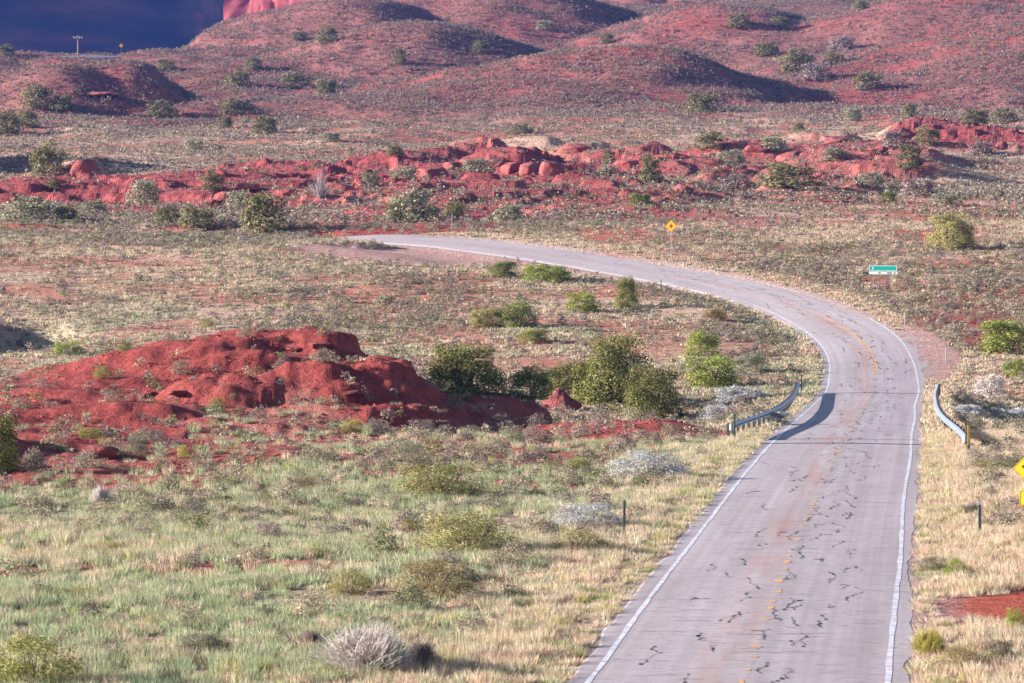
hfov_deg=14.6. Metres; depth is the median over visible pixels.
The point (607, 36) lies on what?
juniper tree
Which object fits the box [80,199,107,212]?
desert shrub
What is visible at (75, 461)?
sagebrush
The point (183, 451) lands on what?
desert shrub
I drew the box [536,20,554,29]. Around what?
desert shrub
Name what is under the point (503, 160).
boulder
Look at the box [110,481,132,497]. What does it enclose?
sagebrush
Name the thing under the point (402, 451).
desert shrub
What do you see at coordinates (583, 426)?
sagebrush
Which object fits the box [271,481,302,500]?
sagebrush
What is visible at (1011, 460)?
sagebrush
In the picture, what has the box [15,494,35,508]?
sagebrush
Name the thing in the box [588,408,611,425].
sagebrush
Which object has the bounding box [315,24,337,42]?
juniper tree
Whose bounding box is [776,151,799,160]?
boulder
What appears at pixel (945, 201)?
desert shrub
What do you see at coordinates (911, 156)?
juniper tree
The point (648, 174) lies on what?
juniper tree
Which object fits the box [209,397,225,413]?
desert shrub
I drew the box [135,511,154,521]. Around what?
sagebrush
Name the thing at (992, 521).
sagebrush
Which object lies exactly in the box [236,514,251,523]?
sagebrush
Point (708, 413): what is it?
rabbitbrush
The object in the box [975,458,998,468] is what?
desert shrub
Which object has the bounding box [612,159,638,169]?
boulder
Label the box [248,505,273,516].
sagebrush
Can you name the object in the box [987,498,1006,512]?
sagebrush
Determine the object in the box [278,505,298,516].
sagebrush
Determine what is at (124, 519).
sagebrush
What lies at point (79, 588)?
desert shrub
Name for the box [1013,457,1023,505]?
winding road sign
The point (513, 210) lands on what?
desert shrub
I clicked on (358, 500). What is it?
sagebrush
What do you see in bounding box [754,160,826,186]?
bush
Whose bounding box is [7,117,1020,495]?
loose stones
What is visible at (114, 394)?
sagebrush
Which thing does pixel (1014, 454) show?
sagebrush
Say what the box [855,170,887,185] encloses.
desert shrub
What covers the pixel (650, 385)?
juniper tree
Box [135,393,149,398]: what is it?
boulder
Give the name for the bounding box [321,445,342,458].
sagebrush
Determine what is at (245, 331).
sagebrush
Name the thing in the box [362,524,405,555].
sagebrush
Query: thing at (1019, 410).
rabbitbrush
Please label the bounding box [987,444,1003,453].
sagebrush
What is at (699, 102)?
juniper tree
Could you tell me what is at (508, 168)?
boulder
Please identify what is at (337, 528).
sagebrush
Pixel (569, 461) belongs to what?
sagebrush
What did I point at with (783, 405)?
guardrail
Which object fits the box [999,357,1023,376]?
desert shrub
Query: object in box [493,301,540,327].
desert shrub
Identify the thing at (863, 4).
juniper tree
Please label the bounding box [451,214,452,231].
marker post
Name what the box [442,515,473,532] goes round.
sagebrush
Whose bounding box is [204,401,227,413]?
sagebrush
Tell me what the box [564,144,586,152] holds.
boulder
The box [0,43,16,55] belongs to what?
juniper tree
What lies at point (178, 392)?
boulder
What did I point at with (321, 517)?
sagebrush
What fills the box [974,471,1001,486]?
sagebrush
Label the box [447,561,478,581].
sagebrush
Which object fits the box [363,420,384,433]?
sagebrush
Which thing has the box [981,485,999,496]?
sagebrush
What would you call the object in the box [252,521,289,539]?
desert shrub
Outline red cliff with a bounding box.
[223,0,328,19]
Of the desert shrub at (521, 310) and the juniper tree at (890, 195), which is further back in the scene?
the juniper tree at (890, 195)
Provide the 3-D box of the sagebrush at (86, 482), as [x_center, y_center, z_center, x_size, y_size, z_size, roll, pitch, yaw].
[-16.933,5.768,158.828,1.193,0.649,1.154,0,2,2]
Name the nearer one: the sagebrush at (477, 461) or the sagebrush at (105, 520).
the sagebrush at (105, 520)
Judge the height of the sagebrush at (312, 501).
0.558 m
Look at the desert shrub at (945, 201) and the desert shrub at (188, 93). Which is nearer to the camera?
the desert shrub at (945, 201)
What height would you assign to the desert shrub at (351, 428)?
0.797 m
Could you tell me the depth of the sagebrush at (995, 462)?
172.54 m
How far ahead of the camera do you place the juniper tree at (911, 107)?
919.38 m
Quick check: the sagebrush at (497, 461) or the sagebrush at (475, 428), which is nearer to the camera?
the sagebrush at (497, 461)
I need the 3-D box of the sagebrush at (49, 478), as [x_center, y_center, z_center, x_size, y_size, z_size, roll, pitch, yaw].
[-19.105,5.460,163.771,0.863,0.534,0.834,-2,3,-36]
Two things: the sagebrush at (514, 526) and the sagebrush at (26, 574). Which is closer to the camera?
the sagebrush at (26, 574)
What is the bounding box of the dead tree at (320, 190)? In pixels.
[306,168,331,198]
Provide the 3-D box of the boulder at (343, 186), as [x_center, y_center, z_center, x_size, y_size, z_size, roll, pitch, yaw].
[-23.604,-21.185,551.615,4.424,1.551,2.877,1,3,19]
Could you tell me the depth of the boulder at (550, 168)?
610.56 m
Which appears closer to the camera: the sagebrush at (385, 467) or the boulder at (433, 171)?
the sagebrush at (385, 467)
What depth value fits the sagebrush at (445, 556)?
121.35 m
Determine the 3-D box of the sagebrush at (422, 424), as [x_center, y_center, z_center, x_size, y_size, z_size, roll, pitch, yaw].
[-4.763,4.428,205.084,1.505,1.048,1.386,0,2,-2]
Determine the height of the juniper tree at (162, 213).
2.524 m
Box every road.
[43,55,123,60]
[339,234,928,682]
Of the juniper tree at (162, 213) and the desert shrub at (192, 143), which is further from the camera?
the desert shrub at (192, 143)
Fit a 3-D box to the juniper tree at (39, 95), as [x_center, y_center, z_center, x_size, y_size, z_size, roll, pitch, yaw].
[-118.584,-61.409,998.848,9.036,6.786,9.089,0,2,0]
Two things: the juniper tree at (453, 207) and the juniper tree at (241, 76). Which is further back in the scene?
the juniper tree at (241, 76)
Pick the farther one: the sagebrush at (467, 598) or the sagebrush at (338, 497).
the sagebrush at (338, 497)
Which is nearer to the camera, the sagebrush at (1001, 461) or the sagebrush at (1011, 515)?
the sagebrush at (1011, 515)
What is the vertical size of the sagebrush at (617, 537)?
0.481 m
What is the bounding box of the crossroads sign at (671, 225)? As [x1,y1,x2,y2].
[666,220,676,248]
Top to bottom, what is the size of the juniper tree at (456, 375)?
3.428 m
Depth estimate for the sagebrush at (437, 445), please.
181.79 m
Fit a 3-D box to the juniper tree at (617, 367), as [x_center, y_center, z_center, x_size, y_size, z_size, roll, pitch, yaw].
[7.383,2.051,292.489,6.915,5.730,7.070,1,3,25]
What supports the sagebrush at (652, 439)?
on the ground at (314, 380)
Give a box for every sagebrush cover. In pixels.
[0,0,1023,224]
[0,214,1023,643]
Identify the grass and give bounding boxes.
[0,219,1023,432]
[0,398,1023,682]
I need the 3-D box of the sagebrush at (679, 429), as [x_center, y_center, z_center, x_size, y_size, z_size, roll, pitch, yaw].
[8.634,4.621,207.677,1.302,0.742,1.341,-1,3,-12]
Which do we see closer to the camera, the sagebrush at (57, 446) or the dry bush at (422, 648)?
the dry bush at (422, 648)
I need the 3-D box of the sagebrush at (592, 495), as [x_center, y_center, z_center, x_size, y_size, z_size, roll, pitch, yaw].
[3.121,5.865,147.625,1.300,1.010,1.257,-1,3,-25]
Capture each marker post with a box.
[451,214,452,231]
[623,500,625,532]
[733,413,735,435]
[945,348,946,363]
[967,424,969,449]
[978,500,980,530]
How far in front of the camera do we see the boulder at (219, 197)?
561.79 m
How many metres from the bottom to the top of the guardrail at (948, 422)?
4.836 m
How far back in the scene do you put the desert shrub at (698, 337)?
334.16 m
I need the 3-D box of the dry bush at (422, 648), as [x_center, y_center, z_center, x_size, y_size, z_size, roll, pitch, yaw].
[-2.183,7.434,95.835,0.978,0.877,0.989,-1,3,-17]
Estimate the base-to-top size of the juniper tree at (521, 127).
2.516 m
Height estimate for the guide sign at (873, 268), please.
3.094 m
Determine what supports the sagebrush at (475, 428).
on the ground at (314, 380)
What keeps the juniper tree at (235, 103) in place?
on the ground at (314, 380)
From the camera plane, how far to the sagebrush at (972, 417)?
223.39 m
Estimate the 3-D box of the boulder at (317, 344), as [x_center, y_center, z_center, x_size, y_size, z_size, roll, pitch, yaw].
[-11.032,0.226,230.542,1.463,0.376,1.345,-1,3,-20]
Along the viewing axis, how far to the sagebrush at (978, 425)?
213.30 m
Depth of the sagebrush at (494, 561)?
122.22 m
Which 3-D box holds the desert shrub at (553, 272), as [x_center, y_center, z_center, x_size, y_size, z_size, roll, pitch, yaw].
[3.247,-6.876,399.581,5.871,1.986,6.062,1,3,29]
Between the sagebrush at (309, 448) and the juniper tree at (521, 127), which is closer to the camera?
the sagebrush at (309, 448)
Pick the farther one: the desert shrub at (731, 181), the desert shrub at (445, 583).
the desert shrub at (731, 181)
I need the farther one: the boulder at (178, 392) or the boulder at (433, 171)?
the boulder at (433, 171)
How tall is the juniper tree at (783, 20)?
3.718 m
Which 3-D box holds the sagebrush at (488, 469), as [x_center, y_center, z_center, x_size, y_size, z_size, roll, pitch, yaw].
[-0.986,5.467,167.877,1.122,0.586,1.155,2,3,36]
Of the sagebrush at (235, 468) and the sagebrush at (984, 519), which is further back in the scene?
the sagebrush at (235, 468)
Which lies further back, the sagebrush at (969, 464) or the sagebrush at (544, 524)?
the sagebrush at (969, 464)
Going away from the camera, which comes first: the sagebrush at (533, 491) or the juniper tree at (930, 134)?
the sagebrush at (533, 491)
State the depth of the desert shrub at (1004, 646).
96.92 m
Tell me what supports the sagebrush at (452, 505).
on the ground at (314, 380)
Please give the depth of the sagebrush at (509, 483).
159.82 m
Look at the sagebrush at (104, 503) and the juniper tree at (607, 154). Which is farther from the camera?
the juniper tree at (607, 154)
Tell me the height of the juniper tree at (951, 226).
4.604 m
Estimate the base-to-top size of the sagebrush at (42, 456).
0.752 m
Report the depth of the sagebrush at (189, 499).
150.47 m
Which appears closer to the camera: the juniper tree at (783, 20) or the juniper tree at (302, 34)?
the juniper tree at (783, 20)
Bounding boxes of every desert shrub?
[0,194,57,221]
[0,630,96,682]
[51,586,106,596]
[52,339,85,355]
[77,425,104,438]
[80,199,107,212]
[87,643,107,652]
[89,483,113,503]
[93,365,111,377]
[99,539,129,555]
[118,340,131,350]
[122,177,164,204]
[125,433,148,457]
[177,445,189,457]
[177,632,234,659]
[183,137,206,149]
[185,89,196,99]
[197,318,215,327]
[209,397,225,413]
[223,189,251,208]
[247,606,276,616]
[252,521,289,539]
[294,476,316,489]
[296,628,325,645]
[298,547,335,557]
[318,131,341,141]
[320,568,375,595]
[338,418,364,432]
[361,171,383,186]
[381,185,438,222]
[384,558,491,601]
[385,439,429,465]
[389,165,420,178]
[390,461,493,499]
[400,519,425,531]
[408,507,522,553]
[459,157,499,172]
[469,307,497,328]
[483,260,518,277]
[490,203,524,221]
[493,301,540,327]
[506,365,561,400]
[513,329,552,342]
[520,264,574,281]
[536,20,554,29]
[543,528,617,551]
[562,290,601,312]
[563,456,590,474]
[597,163,619,175]
[680,352,747,387]
[682,328,719,356]
[704,306,729,319]
[713,149,749,165]
[715,172,754,190]
[734,351,771,373]
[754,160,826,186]
[759,135,791,150]
[794,61,831,79]
[819,147,850,160]
[825,34,860,51]
[841,107,862,119]
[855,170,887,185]
[880,129,908,148]
[898,177,940,196]
[908,625,947,654]
[918,557,948,571]
[927,191,963,206]
[929,644,982,666]
[940,558,968,574]
[956,504,982,514]
[965,141,996,155]
[968,318,1023,353]
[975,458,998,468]
[978,638,1015,662]
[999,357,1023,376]
[1004,606,1023,630]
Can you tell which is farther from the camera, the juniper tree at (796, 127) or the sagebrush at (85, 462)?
the juniper tree at (796, 127)
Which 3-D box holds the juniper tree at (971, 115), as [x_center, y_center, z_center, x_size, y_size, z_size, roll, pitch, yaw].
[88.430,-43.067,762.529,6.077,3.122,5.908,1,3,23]
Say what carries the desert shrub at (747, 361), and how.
on the ground at (314, 380)
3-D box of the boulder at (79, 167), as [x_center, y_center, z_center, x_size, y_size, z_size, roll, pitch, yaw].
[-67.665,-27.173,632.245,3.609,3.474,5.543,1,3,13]
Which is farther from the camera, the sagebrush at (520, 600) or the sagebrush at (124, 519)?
the sagebrush at (124, 519)
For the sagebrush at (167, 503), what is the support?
on the ground at (314, 380)
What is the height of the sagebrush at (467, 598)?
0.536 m
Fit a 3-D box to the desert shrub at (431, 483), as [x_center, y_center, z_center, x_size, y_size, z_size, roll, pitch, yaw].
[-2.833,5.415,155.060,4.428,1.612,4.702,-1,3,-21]
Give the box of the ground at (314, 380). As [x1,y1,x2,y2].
[0,0,1023,682]
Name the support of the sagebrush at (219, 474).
on the ground at (314, 380)
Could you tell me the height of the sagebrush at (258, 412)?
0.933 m
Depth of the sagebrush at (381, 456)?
176.59 m
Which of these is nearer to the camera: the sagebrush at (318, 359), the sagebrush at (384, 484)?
the sagebrush at (384, 484)
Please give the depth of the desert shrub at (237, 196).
547.81 m
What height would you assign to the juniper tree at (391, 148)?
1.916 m
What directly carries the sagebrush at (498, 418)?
on the ground at (314, 380)
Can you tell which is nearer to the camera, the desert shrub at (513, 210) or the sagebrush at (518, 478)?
the sagebrush at (518, 478)
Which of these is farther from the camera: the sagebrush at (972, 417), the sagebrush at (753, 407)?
the sagebrush at (753, 407)
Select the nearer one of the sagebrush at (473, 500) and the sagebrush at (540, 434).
the sagebrush at (473, 500)
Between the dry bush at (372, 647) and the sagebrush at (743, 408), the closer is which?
the dry bush at (372, 647)
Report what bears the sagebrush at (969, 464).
on the ground at (314, 380)
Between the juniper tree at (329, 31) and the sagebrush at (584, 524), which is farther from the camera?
the juniper tree at (329, 31)
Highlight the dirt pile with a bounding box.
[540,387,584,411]
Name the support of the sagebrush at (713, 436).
on the ground at (314, 380)
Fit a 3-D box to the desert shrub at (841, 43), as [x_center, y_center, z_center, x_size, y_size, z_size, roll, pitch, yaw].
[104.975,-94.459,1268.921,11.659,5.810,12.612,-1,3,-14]
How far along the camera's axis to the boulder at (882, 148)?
650.26 m
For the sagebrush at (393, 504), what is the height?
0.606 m
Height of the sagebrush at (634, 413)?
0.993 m
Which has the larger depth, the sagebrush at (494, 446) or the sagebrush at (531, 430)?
the sagebrush at (531, 430)
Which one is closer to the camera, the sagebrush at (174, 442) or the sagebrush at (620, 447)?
the sagebrush at (620, 447)
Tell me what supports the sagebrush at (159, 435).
on the ground at (314, 380)
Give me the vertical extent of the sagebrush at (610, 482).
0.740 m
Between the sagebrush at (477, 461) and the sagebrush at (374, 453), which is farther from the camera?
the sagebrush at (374, 453)
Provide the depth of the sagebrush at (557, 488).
154.20 m
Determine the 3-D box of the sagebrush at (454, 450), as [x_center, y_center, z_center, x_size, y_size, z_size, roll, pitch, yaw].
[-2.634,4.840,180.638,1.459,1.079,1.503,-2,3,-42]
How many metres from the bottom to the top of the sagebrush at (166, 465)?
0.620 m
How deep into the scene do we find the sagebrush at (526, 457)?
177.71 m
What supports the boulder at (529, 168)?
on the ground at (314, 380)
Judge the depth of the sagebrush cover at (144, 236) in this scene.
378.43 m
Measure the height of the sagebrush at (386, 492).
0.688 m
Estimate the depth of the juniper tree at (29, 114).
897.14 m
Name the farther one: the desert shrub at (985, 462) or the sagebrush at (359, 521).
the desert shrub at (985, 462)
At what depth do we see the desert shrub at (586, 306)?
372.53 m
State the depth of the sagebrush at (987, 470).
161.87 m
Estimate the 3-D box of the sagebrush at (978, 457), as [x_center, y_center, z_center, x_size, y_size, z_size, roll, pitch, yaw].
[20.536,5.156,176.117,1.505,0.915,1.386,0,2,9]
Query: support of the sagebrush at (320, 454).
on the ground at (314, 380)
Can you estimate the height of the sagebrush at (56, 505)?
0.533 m
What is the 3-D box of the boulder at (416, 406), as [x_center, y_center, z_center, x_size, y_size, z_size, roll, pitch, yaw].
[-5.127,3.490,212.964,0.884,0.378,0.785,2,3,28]
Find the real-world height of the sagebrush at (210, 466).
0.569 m
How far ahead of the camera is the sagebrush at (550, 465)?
169.05 m
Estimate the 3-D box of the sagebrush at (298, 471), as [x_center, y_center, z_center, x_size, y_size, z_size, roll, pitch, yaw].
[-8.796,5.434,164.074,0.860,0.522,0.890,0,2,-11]
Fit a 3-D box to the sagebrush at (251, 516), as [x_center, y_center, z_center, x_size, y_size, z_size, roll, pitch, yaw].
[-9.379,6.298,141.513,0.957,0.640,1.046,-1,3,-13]
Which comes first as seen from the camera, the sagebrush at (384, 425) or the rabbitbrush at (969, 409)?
the sagebrush at (384, 425)
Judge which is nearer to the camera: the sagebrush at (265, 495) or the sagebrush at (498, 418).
the sagebrush at (265, 495)
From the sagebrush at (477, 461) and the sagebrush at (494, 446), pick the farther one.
the sagebrush at (494, 446)
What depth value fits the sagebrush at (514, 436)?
195.11 m
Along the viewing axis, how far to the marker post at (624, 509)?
137.05 m
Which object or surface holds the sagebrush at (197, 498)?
on the ground at (314, 380)
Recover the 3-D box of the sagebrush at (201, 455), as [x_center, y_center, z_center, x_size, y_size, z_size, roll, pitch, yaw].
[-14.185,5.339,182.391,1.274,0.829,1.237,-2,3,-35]
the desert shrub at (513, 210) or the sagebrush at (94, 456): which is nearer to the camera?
the sagebrush at (94, 456)
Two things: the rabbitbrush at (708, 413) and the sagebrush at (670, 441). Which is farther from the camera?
the rabbitbrush at (708, 413)
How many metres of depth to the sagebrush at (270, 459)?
170.73 m
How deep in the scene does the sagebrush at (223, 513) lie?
141.51 m
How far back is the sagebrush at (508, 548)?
123.52 m
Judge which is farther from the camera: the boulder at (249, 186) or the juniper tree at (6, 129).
the juniper tree at (6, 129)
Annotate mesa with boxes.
[0,0,223,55]
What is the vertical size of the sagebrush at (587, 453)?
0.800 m
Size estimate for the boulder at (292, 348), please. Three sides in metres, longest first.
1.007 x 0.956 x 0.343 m
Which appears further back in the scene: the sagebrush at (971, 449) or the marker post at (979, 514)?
the sagebrush at (971, 449)
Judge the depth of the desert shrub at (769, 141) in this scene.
669.85 m
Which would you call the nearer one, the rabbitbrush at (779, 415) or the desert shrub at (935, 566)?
the desert shrub at (935, 566)
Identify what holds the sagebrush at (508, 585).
on the ground at (314, 380)
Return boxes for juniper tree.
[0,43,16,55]
[0,108,23,134]
[0,409,23,474]
[11,108,39,126]
[19,82,52,108]
[29,139,68,176]
[41,177,61,190]
[50,93,77,109]
[54,203,78,221]
[143,98,179,117]
[151,204,183,223]
[156,57,176,69]
[173,205,222,227]
[196,169,226,190]
[215,97,246,115]
[217,116,233,127]
[222,69,253,87]
[237,190,292,234]
[242,56,263,69]
[250,114,278,132]
[281,71,315,88]
[291,30,307,39]
[313,78,338,94]
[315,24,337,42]
[383,144,404,154]
[387,200,407,222]
[393,46,406,63]
[421,340,510,396]
[425,203,439,218]
[440,200,469,216]
[470,39,492,52]
[505,123,535,133]
[543,360,596,401]
[567,330,653,405]
[599,32,614,42]
[600,148,615,163]
[613,275,639,308]
[617,363,687,419]
[627,193,652,205]
[637,151,663,181]
[678,91,719,111]
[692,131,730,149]
[724,12,755,27]
[752,41,781,55]
[769,15,789,25]
[772,48,814,72]
[790,121,805,131]
[822,51,845,63]
[850,0,869,9]
[852,70,883,89]
[878,191,896,202]
[894,141,923,168]
[900,101,918,117]
[912,126,941,145]
[924,210,976,249]
[960,108,991,123]
[988,107,1017,123]
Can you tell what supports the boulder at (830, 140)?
on the ground at (314, 380)
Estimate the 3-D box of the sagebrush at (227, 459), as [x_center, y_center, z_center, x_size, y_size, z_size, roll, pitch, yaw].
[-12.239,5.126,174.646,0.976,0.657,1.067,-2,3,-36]
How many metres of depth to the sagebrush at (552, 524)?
136.65 m
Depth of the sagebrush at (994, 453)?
179.57 m
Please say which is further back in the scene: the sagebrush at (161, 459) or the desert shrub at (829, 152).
the desert shrub at (829, 152)
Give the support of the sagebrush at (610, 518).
on the ground at (314, 380)
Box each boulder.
[70,159,96,176]
[81,445,118,459]
[86,92,120,97]
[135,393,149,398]
[145,391,157,395]
[167,390,187,395]
[213,191,236,203]
[236,183,259,190]
[276,188,296,197]
[285,346,301,351]
[308,342,332,347]
[325,182,354,190]
[343,390,360,395]
[407,403,422,410]
[415,166,448,179]
[443,161,462,169]
[485,154,507,169]
[500,162,520,174]
[519,162,540,176]
[539,160,566,176]
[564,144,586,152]
[564,164,572,171]
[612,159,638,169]
[649,196,669,201]
[673,184,693,193]
[744,144,770,152]
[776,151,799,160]
[824,136,852,143]
[874,146,887,151]
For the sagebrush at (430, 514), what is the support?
on the ground at (314, 380)
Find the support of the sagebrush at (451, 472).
on the ground at (314, 380)
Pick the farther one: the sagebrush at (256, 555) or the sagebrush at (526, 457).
the sagebrush at (526, 457)
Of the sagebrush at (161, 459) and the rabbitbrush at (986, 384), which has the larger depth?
the rabbitbrush at (986, 384)
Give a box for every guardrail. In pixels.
[727,383,800,436]
[933,383,966,444]
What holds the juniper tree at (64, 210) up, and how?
on the ground at (314, 380)
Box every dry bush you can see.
[302,617,417,671]
[406,634,441,667]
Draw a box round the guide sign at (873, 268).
[869,265,896,290]
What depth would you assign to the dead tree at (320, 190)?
534.26 m
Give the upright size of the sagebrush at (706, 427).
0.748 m
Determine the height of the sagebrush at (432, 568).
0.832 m
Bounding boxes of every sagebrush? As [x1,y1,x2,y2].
[10,564,38,582]
[11,395,32,407]
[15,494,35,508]
[20,490,58,516]
[21,454,48,471]
[23,446,44,462]
[25,577,54,598]
[27,452,47,462]
[36,470,55,481]
[41,431,68,449]
[43,499,58,509]
[51,474,83,493]
[65,452,88,466]
[71,479,96,490]
[72,517,86,528]
[73,602,105,618]
[74,449,99,469]
[79,451,105,458]
[86,512,113,529]
[88,497,122,515]
[97,425,116,436]
[100,435,123,451]
[101,387,125,401]
[103,640,129,654]
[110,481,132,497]
[113,512,138,527]
[122,484,152,498]
[132,525,157,537]
[134,426,157,441]
[135,497,162,513]
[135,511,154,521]
[139,494,170,510]
[146,488,182,511]
[149,446,169,462]
[150,428,169,443]
[153,462,175,472]
[154,473,187,494]
[159,509,185,524]
[162,333,176,340]
[167,599,204,627]
[168,437,188,447]
[169,358,193,373]
[175,509,212,533]
[175,547,202,568]
[180,494,196,505]
[181,458,208,471]
[181,492,210,508]
[183,499,206,513]
[188,450,208,460]
[194,488,226,502]
[200,459,218,471]
[201,471,220,485]
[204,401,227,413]
[204,469,234,487]
[209,508,231,523]
[220,452,240,465]
[223,461,253,482]
[223,556,244,569]
[227,503,247,515]
[232,541,277,567]
[235,326,254,336]
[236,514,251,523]
[238,511,259,521]
[241,505,262,515]
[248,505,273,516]
[249,406,270,419]
[254,498,270,504]
[257,492,272,499]
[262,455,286,469]
[263,507,279,515]
[271,355,293,367]
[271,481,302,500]
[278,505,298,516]
[284,473,315,487]
[285,494,308,508]
[288,476,307,491]
[289,468,305,478]
[292,584,332,617]
[296,444,320,458]
[300,445,332,464]
[306,495,320,505]
[311,346,331,361]
[318,508,338,525]
[319,522,354,537]
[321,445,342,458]
[322,448,345,464]
[328,494,349,504]
[341,497,363,508]
[344,437,364,445]
[347,494,364,507]
[347,516,373,531]
[352,457,371,469]
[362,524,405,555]
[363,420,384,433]
[366,416,382,426]
[366,445,382,459]
[368,482,391,490]
[371,445,399,463]
[374,484,393,497]
[375,418,392,432]
[375,457,396,471]
[381,577,437,611]
[388,492,406,502]
[388,500,403,511]
[389,507,424,533]
[390,437,415,450]
[398,455,421,466]
[405,427,428,443]
[407,419,429,434]
[415,557,447,581]
[418,419,436,433]
[419,436,446,458]
[423,510,436,519]
[426,511,447,526]
[431,425,453,437]
[432,514,450,528]
[435,549,461,564]
[438,498,464,510]
[439,437,468,458]
[439,464,459,476]
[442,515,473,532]
[443,392,466,409]
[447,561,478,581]
[450,613,489,634]
[456,589,479,606]
[463,498,480,506]
[468,423,483,434]
[469,444,494,457]
[470,452,490,469]
[471,488,508,509]
[479,466,498,473]
[482,436,512,455]
[483,435,504,444]
[485,549,513,568]
[487,412,511,426]
[487,457,508,469]
[498,478,516,487]
[498,583,527,598]
[501,539,537,563]
[503,425,525,441]
[506,521,522,531]
[507,431,527,442]
[507,598,529,608]
[510,473,530,483]
[514,449,536,465]
[521,424,542,441]
[524,485,547,497]
[525,515,560,536]
[527,412,544,426]
[528,516,553,530]
[529,444,548,459]
[531,430,553,442]
[539,456,561,473]
[542,519,559,533]
[543,472,560,482]
[546,482,568,496]
[546,489,580,501]
[551,466,587,486]
[553,505,580,523]
[563,456,580,468]
[570,418,592,435]
[573,445,602,461]
[575,464,591,476]
[577,521,596,529]
[581,488,613,509]
[584,468,603,480]
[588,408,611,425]
[593,471,619,488]
[593,518,615,532]
[597,514,622,524]
[605,531,621,540]
[609,434,636,453]
[622,406,647,420]
[629,474,649,487]
[631,429,653,441]
[634,465,663,482]
[640,432,662,445]
[644,408,663,419]
[658,463,681,473]
[660,422,677,435]
[667,433,690,443]
[669,424,688,435]
[696,424,722,436]
[697,431,720,440]
[706,413,726,422]
[734,404,751,414]
[745,404,762,412]
[950,413,967,420]
[957,431,982,440]
[958,459,981,469]
[962,413,982,424]
[962,448,986,456]
[964,418,986,428]
[965,448,992,461]
[966,501,982,511]
[974,466,992,477]
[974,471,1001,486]
[977,516,991,522]
[979,465,1005,479]
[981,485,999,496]
[985,448,1002,457]
[985,509,1018,526]
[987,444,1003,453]
[987,455,1017,470]
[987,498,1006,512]
[988,455,1000,466]
[993,412,1008,422]
[994,507,1023,527]
[998,496,1023,511]
[999,454,1019,467]
[1003,450,1023,468]
[1004,441,1021,449]
[1006,437,1022,444]
[1007,418,1022,426]
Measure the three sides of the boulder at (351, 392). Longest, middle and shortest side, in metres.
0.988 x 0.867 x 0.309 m
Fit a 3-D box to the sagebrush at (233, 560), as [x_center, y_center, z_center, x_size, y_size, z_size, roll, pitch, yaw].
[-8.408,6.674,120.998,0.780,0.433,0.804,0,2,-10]
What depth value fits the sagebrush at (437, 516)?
140.52 m
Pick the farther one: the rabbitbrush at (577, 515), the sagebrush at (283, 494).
the sagebrush at (283, 494)
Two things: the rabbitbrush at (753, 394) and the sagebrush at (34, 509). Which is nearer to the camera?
the sagebrush at (34, 509)
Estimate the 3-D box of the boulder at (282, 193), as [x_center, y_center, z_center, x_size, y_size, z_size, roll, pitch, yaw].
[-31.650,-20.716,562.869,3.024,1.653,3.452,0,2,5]
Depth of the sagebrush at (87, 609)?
105.61 m
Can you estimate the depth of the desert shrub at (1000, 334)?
336.85 m
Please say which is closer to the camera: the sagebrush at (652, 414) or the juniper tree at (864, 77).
the sagebrush at (652, 414)
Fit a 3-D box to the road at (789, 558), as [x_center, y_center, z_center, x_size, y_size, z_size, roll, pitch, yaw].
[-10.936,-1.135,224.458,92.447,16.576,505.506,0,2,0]
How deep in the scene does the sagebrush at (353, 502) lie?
149.66 m
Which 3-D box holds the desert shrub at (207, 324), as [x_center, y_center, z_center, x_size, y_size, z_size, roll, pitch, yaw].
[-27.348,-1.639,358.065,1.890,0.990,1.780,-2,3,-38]
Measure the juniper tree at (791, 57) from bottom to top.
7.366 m
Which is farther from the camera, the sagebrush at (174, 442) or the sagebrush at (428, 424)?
the sagebrush at (428, 424)
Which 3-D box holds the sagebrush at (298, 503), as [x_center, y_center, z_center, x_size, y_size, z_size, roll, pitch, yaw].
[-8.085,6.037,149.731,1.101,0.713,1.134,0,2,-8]
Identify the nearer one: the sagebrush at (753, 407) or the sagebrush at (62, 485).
the sagebrush at (62, 485)
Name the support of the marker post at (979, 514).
on the ground at (314, 380)
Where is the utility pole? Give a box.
[73,36,81,55]
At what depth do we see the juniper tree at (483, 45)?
1223.68 m
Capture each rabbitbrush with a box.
[546,502,622,527]
[607,449,693,478]
[697,402,736,421]
[710,386,767,405]
[750,411,794,424]
[954,404,992,418]
[972,373,1007,398]
[990,406,1023,420]
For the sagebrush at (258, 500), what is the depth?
150.80 m
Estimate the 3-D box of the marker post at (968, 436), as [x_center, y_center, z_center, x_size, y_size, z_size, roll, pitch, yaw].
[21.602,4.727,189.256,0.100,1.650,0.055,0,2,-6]
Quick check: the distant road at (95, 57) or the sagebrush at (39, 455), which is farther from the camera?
the distant road at (95, 57)
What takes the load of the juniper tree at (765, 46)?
on the ground at (314, 380)
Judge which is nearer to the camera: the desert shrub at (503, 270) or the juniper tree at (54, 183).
the desert shrub at (503, 270)
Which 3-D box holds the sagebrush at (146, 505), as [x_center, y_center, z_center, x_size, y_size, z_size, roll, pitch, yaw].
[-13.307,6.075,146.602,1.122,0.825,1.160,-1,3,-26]
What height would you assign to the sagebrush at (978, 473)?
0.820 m
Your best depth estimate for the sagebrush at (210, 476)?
160.31 m
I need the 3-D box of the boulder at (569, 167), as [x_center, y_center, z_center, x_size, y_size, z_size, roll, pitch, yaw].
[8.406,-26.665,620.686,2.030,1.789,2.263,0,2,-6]

